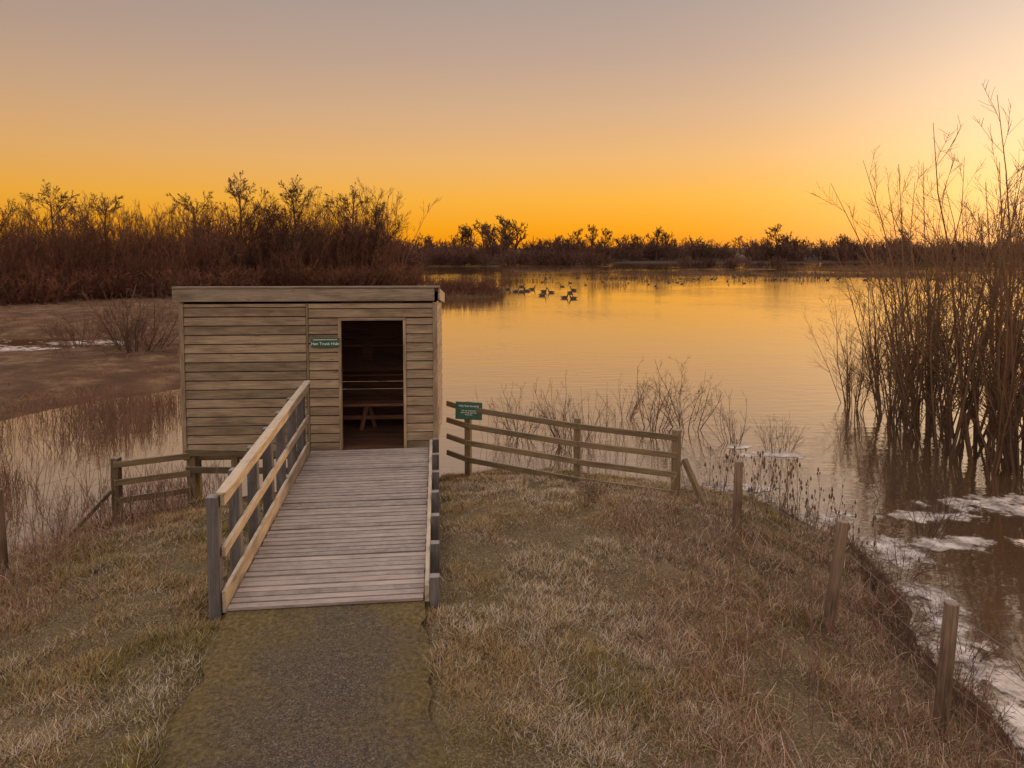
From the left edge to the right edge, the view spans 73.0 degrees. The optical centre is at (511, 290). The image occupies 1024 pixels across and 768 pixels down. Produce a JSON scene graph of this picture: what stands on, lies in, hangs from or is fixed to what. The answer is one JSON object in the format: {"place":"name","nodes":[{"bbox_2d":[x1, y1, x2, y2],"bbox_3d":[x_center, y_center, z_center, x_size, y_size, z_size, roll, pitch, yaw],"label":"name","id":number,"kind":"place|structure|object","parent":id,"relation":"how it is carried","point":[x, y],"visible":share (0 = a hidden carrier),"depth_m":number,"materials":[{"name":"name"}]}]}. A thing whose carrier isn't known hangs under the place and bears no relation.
{"place":"outdoors","nodes":[
{"label":"outdoors","id":0,"kind":"place"},
{"bbox_2d":[5,511,21,552],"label":"dead shrub","id":1,"kind":"object","parent":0,"point":[13,530],"visible":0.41,"depth_m":8.75,"materials":[{"name":"brown plant"}]},
{"bbox_2d":[157,599,443,767],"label":"path","id":2,"kind":"structure","parent":0,"point":[340,686],"depth_m":5.34,"materials":[{"name":"gravel"}]},
{"bbox_2d":[0,262,1023,751],"bbox_3d":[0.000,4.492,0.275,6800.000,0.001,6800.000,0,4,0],"label":"water","id":3,"kind":"structure","parent":0,"point":[750,344],"depth_m":19.52,"materials":[{"name":"orange liquid"}]},
{"bbox_2d":[0,340,123,350],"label":"ice sheet","id":4,"kind":"object","parent":3,"relation":"on","point":[12,348],"visible":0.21,"depth_m":31.52,"materials":[{"name":"white ice"}]},
{"bbox_2d":[0,296,179,412],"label":"marsh tussocks","id":5,"kind":"object","parent":3,"relation":"on","point":[85,346],"visible":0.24,"depth_m":32.45,"materials":[{"name":"brown plant"}]},
{"bbox_2d":[0,376,226,524],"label":"reed bed","id":6,"kind":"object","parent":3,"relation":"on","point":[109,405],"visible":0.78,"depth_m":16.80,"materials":[{"name":"brown plant"}]},
{"bbox_2d":[425,275,508,295],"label":"islet scrub","id":7,"kind":"object","parent":3,"relation":"in","point":[460,285],"visible":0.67,"depth_m":66.08,"materials":[{"name":"brown plant"}]},
{"bbox_2d":[487,382,546,439],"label":"lake shrub","id":8,"kind":"object","parent":3,"relation":"on","point":[515,428],"visible":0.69,"depth_m":16.71,"materials":[{"name":"brown plant"}]},
{"bbox_2d":[475,381,651,473],"bbox_3d":[1.007,2.915,15.929,3.866,1.542,4.396,0,4,0],"label":"reed bed","id":9,"kind":"object","parent":3,"relation":"in","point":[559,447],"visible":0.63,"depth_m":15.48,"materials":[{"name":"brown plant"}]},
{"bbox_2d":[532,377,614,449],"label":"lake shrub","id":10,"kind":"object","parent":3,"relation":"on","point":[553,427],"visible":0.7,"depth_m":15.57,"materials":[{"name":"brown plant"}]},
{"bbox_2d":[595,372,655,418],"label":"lake shrub","id":11,"kind":"object","parent":3,"relation":"on","point":[633,415],"visible":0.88,"depth_m":18.40,"materials":[{"name":"brown plant"}]},
{"bbox_2d":[631,360,704,430],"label":"lake shrub","id":12,"kind":"object","parent":3,"relation":"on","point":[658,410],"visible":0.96,"depth_m":17.10,"materials":[{"name":"brown plant"}]},
{"bbox_2d":[641,355,722,431],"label":"lake shrub","id":13,"kind":"object","parent":3,"relation":"on","point":[681,413],"visible":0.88,"depth_m":17.45,"materials":[{"name":"brown plant"}]},
{"bbox_2d":[423,264,984,297],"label":"distant reeds","id":14,"kind":"object","parent":3,"relation":"in","point":[492,294],"visible":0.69,"depth_m":115.26,"materials":[{"name":"brown plant"}]},
{"bbox_2d":[694,388,747,446],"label":"lake shrub","id":15,"kind":"object","parent":3,"relation":"on","point":[733,441],"visible":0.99,"depth_m":16.07,"materials":[{"name":"brown plant"}]},
{"bbox_2d":[539,268,929,286],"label":"distant bird flock","id":16,"kind":"object","parent":3,"relation":"on","point":[714,278],"visible":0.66,"depth_m":106.76,"materials":[{"name":"black"}]},
{"bbox_2d":[753,411,796,453],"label":"lake shrub","id":17,"kind":"object","parent":3,"relation":"on","point":[770,439],"visible":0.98,"depth_m":15.37,"materials":[{"name":"brown plant"}]},
{"bbox_2d":[764,418,809,453],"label":"lake shrub","id":18,"kind":"object","parent":3,"relation":"on","point":[787,440],"visible":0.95,"depth_m":15.28,"materials":[{"name":"brown plant"}]},
{"bbox_2d":[803,295,880,405],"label":"willow shrub","id":19,"kind":"object","parent":3,"relation":"on","point":[847,371],"visible":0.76,"depth_m":19.93,"materials":[{"name":"brown plant"}]},
{"bbox_2d":[822,414,861,444],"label":"lake shrub","id":20,"kind":"object","parent":3,"relation":"on","point":[844,431],"visible":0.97,"depth_m":16.01,"materials":[{"name":"brown plant"}]},
{"bbox_2d":[818,318,900,414],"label":"willow shrub","id":21,"kind":"object","parent":3,"relation":"on","point":[859,389],"visible":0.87,"depth_m":19.00,"materials":[{"name":"brown plant"}]},
{"bbox_2d":[703,444,1023,752],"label":"ice sheet","id":22,"kind":"object","parent":3,"relation":"on","point":[1003,684],"visible":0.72,"depth_m":10.30,"materials":[{"name":"white ice"}]},
{"bbox_2d":[852,436,909,502],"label":"lake shrub","id":23,"kind":"object","parent":3,"relation":"on","point":[889,487],"visible":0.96,"depth_m":12.57,"materials":[{"name":"brown plant"}]},
{"bbox_2d":[819,237,968,419],"bbox_3d":[10.178,1.040,18.580,3.273,5.072,3.362,0,4,7],"label":"willow shrub","id":24,"kind":"object","parent":3,"relation":"on","point":[870,345],"visible":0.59,"depth_m":18.67,"materials":[{"name":"brown plant"}]},
{"bbox_2d":[831,238,960,404],"bbox_3d":[11.028,0.967,19.769,3.362,5.072,3.273,2,4,33],"label":"willow shrub","id":25,"kind":"object","parent":3,"relation":"on","point":[892,316],"visible":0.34,"depth_m":19.86,"materials":[{"name":"brown plant"}]},
{"bbox_2d":[870,527,940,588],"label":"lake shrub","id":26,"kind":"object","parent":3,"relation":"on","point":[907,560],"visible":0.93,"depth_m":9.35,"materials":[{"name":"brown plant"}]},
{"bbox_2d":[810,145,1015,439],"bbox_3d":[9.777,0.074,16.924,3.586,7.311,3.487,-1,4,-19],"label":"willow shrub","id":27,"kind":"object","parent":3,"relation":"on","point":[927,402],"visible":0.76,"depth_m":16.54,"materials":[{"name":"brown plant"}]},
{"bbox_2d":[856,254,974,427],"bbox_3d":[9.881,1.300,17.630,2.555,4.604,2.894,-1,4,-23],"label":"willow shrub","id":28,"kind":"object","parent":3,"relation":"on","point":[890,416],"visible":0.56,"depth_m":17.60,"materials":[{"name":"brown plant"}]},
{"bbox_2d":[873,289,977,443],"bbox_3d":[9.344,1.796,16.175,2.067,3.723,2.341,-1,4,-8],"label":"willow shrub","id":29,"kind":"object","parent":3,"relation":"on","point":[905,410],"visible":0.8,"depth_m":16.07,"materials":[{"name":"brown plant"}]},
{"bbox_2d":[848,202,1011,404],"bbox_3d":[12.261,0.509,20.105,3.887,6.023,3.993,3,5,42],"label":"willow shrub","id":30,"kind":"object","parent":3,"relation":"on","point":[929,283],"visible":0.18,"depth_m":19.88,"materials":[{"name":"brown plant"}]},
{"bbox_2d":[862,146,998,418],"bbox_3d":[11.980,-0.215,18.870,3.661,7.677,3.765,-2,4,-31],"label":"willow shrub","id":31,"kind":"object","parent":3,"relation":"on","point":[955,366],"visible":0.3,"depth_m":19.15,"materials":[{"name":"brown plant"}]},
{"bbox_2d":[905,570,961,618],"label":"lake shrub","id":32,"kind":"object","parent":3,"relation":"on","point":[930,607],"visible":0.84,"depth_m":8.57,"materials":[{"name":"brown plant"}]},
{"bbox_2d":[894,468,982,544],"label":"lake shrub","id":33,"kind":"object","parent":3,"relation":"on","point":[944,534],"visible":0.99,"depth_m":10.64,"materials":[{"name":"brown plant"}]},
{"bbox_2d":[858,151,1023,437],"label":"willow shrub","id":34,"kind":"object","parent":3,"relation":"on","point":[946,410],"visible":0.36,"depth_m":17.69,"materials":[{"name":"brown plant"}]},
{"bbox_2d":[861,184,1023,463],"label":"willow shrub","id":35,"kind":"object","parent":3,"relation":"on","point":[953,450],"visible":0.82,"depth_m":14.62,"materials":[{"name":"brown plant"}]},
{"bbox_2d":[869,185,1023,456],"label":"willow shrub","id":36,"kind":"object","parent":3,"relation":"on","point":[975,438],"visible":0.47,"depth_m":14.99,"materials":[{"name":"brown plant"}]},
{"bbox_2d":[908,463,992,517],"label":"lake shrub","id":37,"kind":"object","parent":3,"relation":"on","point":[930,485],"visible":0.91,"depth_m":11.68,"materials":[{"name":"brown plant"}]},
{"bbox_2d":[890,79,1023,448],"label":"willow shrub","id":38,"kind":"object","parent":3,"relation":"on","point":[979,294],"visible":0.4,"depth_m":15.31,"materials":[{"name":"brown plant"}]},
{"bbox_2d":[921,142,1023,435],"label":"willow shrub","id":39,"kind":"object","parent":3,"relation":"on","point":[984,272],"visible":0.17,"depth_m":16.94,"materials":[{"name":"brown plant"}]},
{"bbox_2d":[924,199,1023,473],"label":"willow shrub","id":40,"kind":"object","parent":3,"relation":"on","point":[999,448],"visible":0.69,"depth_m":14.24,"materials":[{"name":"brown plant"}]},
{"bbox_2d":[924,192,1023,477],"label":"willow shrub","id":41,"kind":"object","parent":3,"relation":"on","point":[1013,448],"visible":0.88,"depth_m":13.53,"materials":[{"name":"brown plant"}]},
{"bbox_2d":[930,601,1017,663],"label":"lake shrub","id":42,"kind":"object","parent":3,"relation":"on","point":[1014,639],"visible":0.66,"depth_m":7.50,"materials":[{"name":"brown plant"}]},
{"bbox_2d":[927,185,1023,469],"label":"willow shrub","id":43,"kind":"object","parent":3,"relation":"on","point":[1007,460],"visible":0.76,"depth_m":13.72,"materials":[{"name":"brown plant"}]},
{"bbox_2d":[957,150,1023,379],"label":"willow shrub","id":44,"kind":"object","parent":3,"relation":"on","point":[1021,366],"visible":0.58,"depth_m":15.05,"materials":[{"name":"brown plant"}]},
{"bbox_2d":[989,607,1023,685],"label":"lake shrub","id":45,"kind":"object","parent":3,"relation":"on","point":[990,639],"visible":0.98,"depth_m":7.15,"materials":[{"name":"brown plant"}]},
{"bbox_2d":[0,248,1023,767],"bbox_3d":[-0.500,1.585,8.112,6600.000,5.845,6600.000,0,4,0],"label":"ground","id":46,"kind":"structure","parent":0,"point":[46,372],"depth_m":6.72,"materials":[{"name":"brown plant"}]},
{"bbox_2d":[0,198,17,249],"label":"bare tree","id":47,"kind":"object","parent":46,"relation":"on","point":[10,212],"visible":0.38,"depth_m":65.53,"materials":[{"name":"brown plant"}]},
{"bbox_2d":[17,179,80,243],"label":"bare tree","id":48,"kind":"object","parent":46,"relation":"on","point":[59,200],"visible":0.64,"depth_m":68.95,"materials":[{"name":"brown plant"}]},
{"bbox_2d":[13,487,96,544],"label":"dead shrub","id":49,"kind":"object","parent":46,"relation":"on","point":[56,518],"visible":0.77,"depth_m":9.24,"materials":[{"name":"brown plant"}]},
{"bbox_2d":[0,464,112,577],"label":"wire fence","id":50,"kind":"object","parent":46,"relation":"on","point":[3,548],"visible":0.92,"depth_m":7.97,"materials":[{"name":"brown wood"}]},
{"bbox_2d":[31,304,118,348],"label":"bare shrub","id":51,"kind":"object","parent":46,"relation":"on","point":[56,328],"visible":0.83,"depth_m":30.93,"materials":[{"name":"brown plant"}]},
{"bbox_2d":[65,193,135,258],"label":"bare tree","id":52,"kind":"object","parent":46,"relation":"on","point":[114,201],"visible":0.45,"depth_m":71.30,"materials":[{"name":"brown plant"}]},
{"bbox_2d":[65,484,142,532],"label":"dead shrub","id":53,"kind":"object","parent":46,"relation":"on","point":[97,520],"visible":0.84,"depth_m":9.40,"materials":[{"name":"brown plant"}]},
{"bbox_2d":[49,284,178,353],"bbox_3d":[-15.323,1.221,28.733,5.301,3.394,5.209,2,4,23],"label":"bare shrub","id":54,"kind":"object","parent":46,"relation":"on","point":[126,329],"visible":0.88,"depth_m":27.96,"materials":[{"name":"brown plant"}]},
{"bbox_2d":[0,466,228,639],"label":"dead weed stems","id":55,"kind":"object","parent":46,"relation":"on","point":[68,546],"visible":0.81,"depth_m":8.35,"materials":[{"name":"brown plant"}]},
{"bbox_2d":[112,469,169,525],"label":"dead shrub","id":56,"kind":"object","parent":46,"relation":"on","point":[130,512],"visible":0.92,"depth_m":9.73,"materials":[{"name":"brown plant"}]},
{"bbox_2d":[135,459,193,514],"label":"dead shrub","id":57,"kind":"object","parent":46,"relation":"on","point":[164,498],"visible":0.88,"depth_m":10.16,"materials":[{"name":"brown plant"}]},
{"bbox_2d":[57,449,296,542],"bbox_3d":[-4.961,3.092,10.397,3.307,1.282,0.955,-2,4,-30],"label":"post and rail fence","id":58,"kind":"object","parent":46,"relation":"on","point":[193,468],"visible":0.53,"depth_m":10.53,"materials":[{"name":"brown wood"}]},
{"bbox_2d":[165,190,245,262],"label":"bare tree","id":59,"kind":"object","parent":46,"relation":"on","point":[197,208],"visible":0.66,"depth_m":73.79,"materials":[{"name":"brown plant"}]},
{"bbox_2d":[0,177,442,305],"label":"bare thicket","id":60,"kind":"object","parent":46,"relation":"on","point":[63,269],"visible":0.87,"depth_m":66.92,"materials":[{"name":"brown plant"}]},
{"bbox_2d":[211,170,291,273],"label":"bare tree","id":61,"kind":"object","parent":46,"relation":"on","point":[248,219],"visible":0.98,"depth_m":70.53,"materials":[{"name":"brown plant"}]},
{"bbox_2d":[242,195,294,268],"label":"bare tree","id":62,"kind":"object","parent":46,"relation":"on","point":[276,249],"visible":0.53,"depth_m":73.92,"materials":[{"name":"brown plant"}]},
{"bbox_2d":[259,174,333,269],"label":"bare tree","id":63,"kind":"object","parent":46,"relation":"on","point":[295,236],"visible":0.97,"depth_m":72.49,"materials":[{"name":"brown plant"}]},
{"bbox_2d":[172,286,444,497],"bbox_3d":[-3.312,2.070,12.237,4.180,4.434,2.314,0,4,-4],"label":"wooden bird hide","id":64,"kind":"object","parent":46,"relation":"on","point":[251,359],"visible":0.93,"depth_m":11.07,"materials":[{"name":"brown wood"}]},
{"bbox_2d":[311,338,338,347],"bbox_3d":[-2.981,0.828,11.041,0.440,0.150,0.016,0,4,-4],"label":"hide name sign","id":65,"kind":"object","parent":64,"relation":"attached to","point":[323,342],"visible":1,"depth_m":11.04,"materials":[{"name":"green paint"}]},
{"bbox_2d":[206,380,439,621],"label":"boardwalk ramp","id":66,"kind":"structure","parent":46,"relation":"on","point":[339,527],"depth_m":7.92,"materials":[{"name":"brown wood"}]},
{"bbox_2d":[323,182,383,265],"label":"bare tree","id":67,"kind":"object","parent":46,"relation":"on","point":[354,196],"visible":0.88,"depth_m":79.79,"materials":[{"name":"brown plant"}]},
{"bbox_2d":[333,196,409,274],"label":"bare tree","id":68,"kind":"object","parent":46,"relation":"on","point":[376,223],"visible":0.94,"depth_m":80.67,"materials":[{"name":"brown plant"}]},
{"bbox_2d":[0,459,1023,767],"bbox_3d":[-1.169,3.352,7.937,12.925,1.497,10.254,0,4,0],"label":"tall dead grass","id":69,"kind":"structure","parent":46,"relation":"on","point":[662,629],"depth_m":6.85,"materials":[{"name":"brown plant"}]},
{"bbox_2d":[446,401,708,507],"bbox_3d":[1.037,2.692,11.047,4.655,1.562,0.646,2,4,28],"label":"post and rail fence","id":70,"kind":"object","parent":46,"relation":"on","point":[578,444],"visible":0.83,"depth_m":10.88,"materials":[{"name":"brown wood"}]},
{"bbox_2d":[455,401,481,419],"bbox_3d":[-0.720,1.999,11.542,0.460,0.290,0.019,1,-2,12],"label":"information sign","id":71,"kind":"object","parent":70,"relation":"attached to","point":[466,410],"visible":1,"depth_m":11.54,"materials":[{"name":"green paint"}]},
{"bbox_2d":[566,469,605,508],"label":"dead shrub","id":72,"kind":"object","parent":46,"relation":"on","point":[588,499],"visible":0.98,"depth_m":9.43,"materials":[{"name":"brown plant"}]},
{"bbox_2d":[574,463,610,502],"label":"dead shrub","id":73,"kind":"object","parent":46,"relation":"on","point":[593,483],"visible":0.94,"depth_m":9.76,"materials":[{"name":"brown plant"}]},
{"bbox_2d":[385,215,1023,274],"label":"distant treeline","id":74,"kind":"object","parent":46,"relation":"on","point":[566,252],"visible":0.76,"depth_m":234.02,"materials":[{"name":"brown plant"}]},
{"bbox_2d":[580,497,1002,767],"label":"dead weed stems","id":75,"kind":"object","parent":46,"relation":"on","point":[856,700],"visible":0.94,"depth_m":6.06,"materials":[{"name":"brown plant"}]},
{"bbox_2d":[680,439,931,599],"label":"teasel stems","id":76,"kind":"object","parent":46,"relation":"on","point":[763,464],"visible":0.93,"depth_m":9.96,"materials":[{"name":"brown plant"}]},
{"bbox_2d":[680,440,1023,764],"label":"wire fence","id":77,"kind":"object","parent":46,"relation":"on","point":[946,659],"visible":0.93,"depth_m":6.48,"materials":[{"name":"brown wood"}]},
{"bbox_2d":[682,471,1023,767],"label":"bank brambles","id":78,"kind":"object","parent":46,"relation":"on","point":[930,659],"visible":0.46,"depth_m":7.33,"materials":[{"name":"brown plant"}]},
{"bbox_2d":[0,0,1023,247],"label":"sky","id":79,"kind":"structure","parent":0,"point":[718,120],"materials":[{"name":"orange"}]}
]}

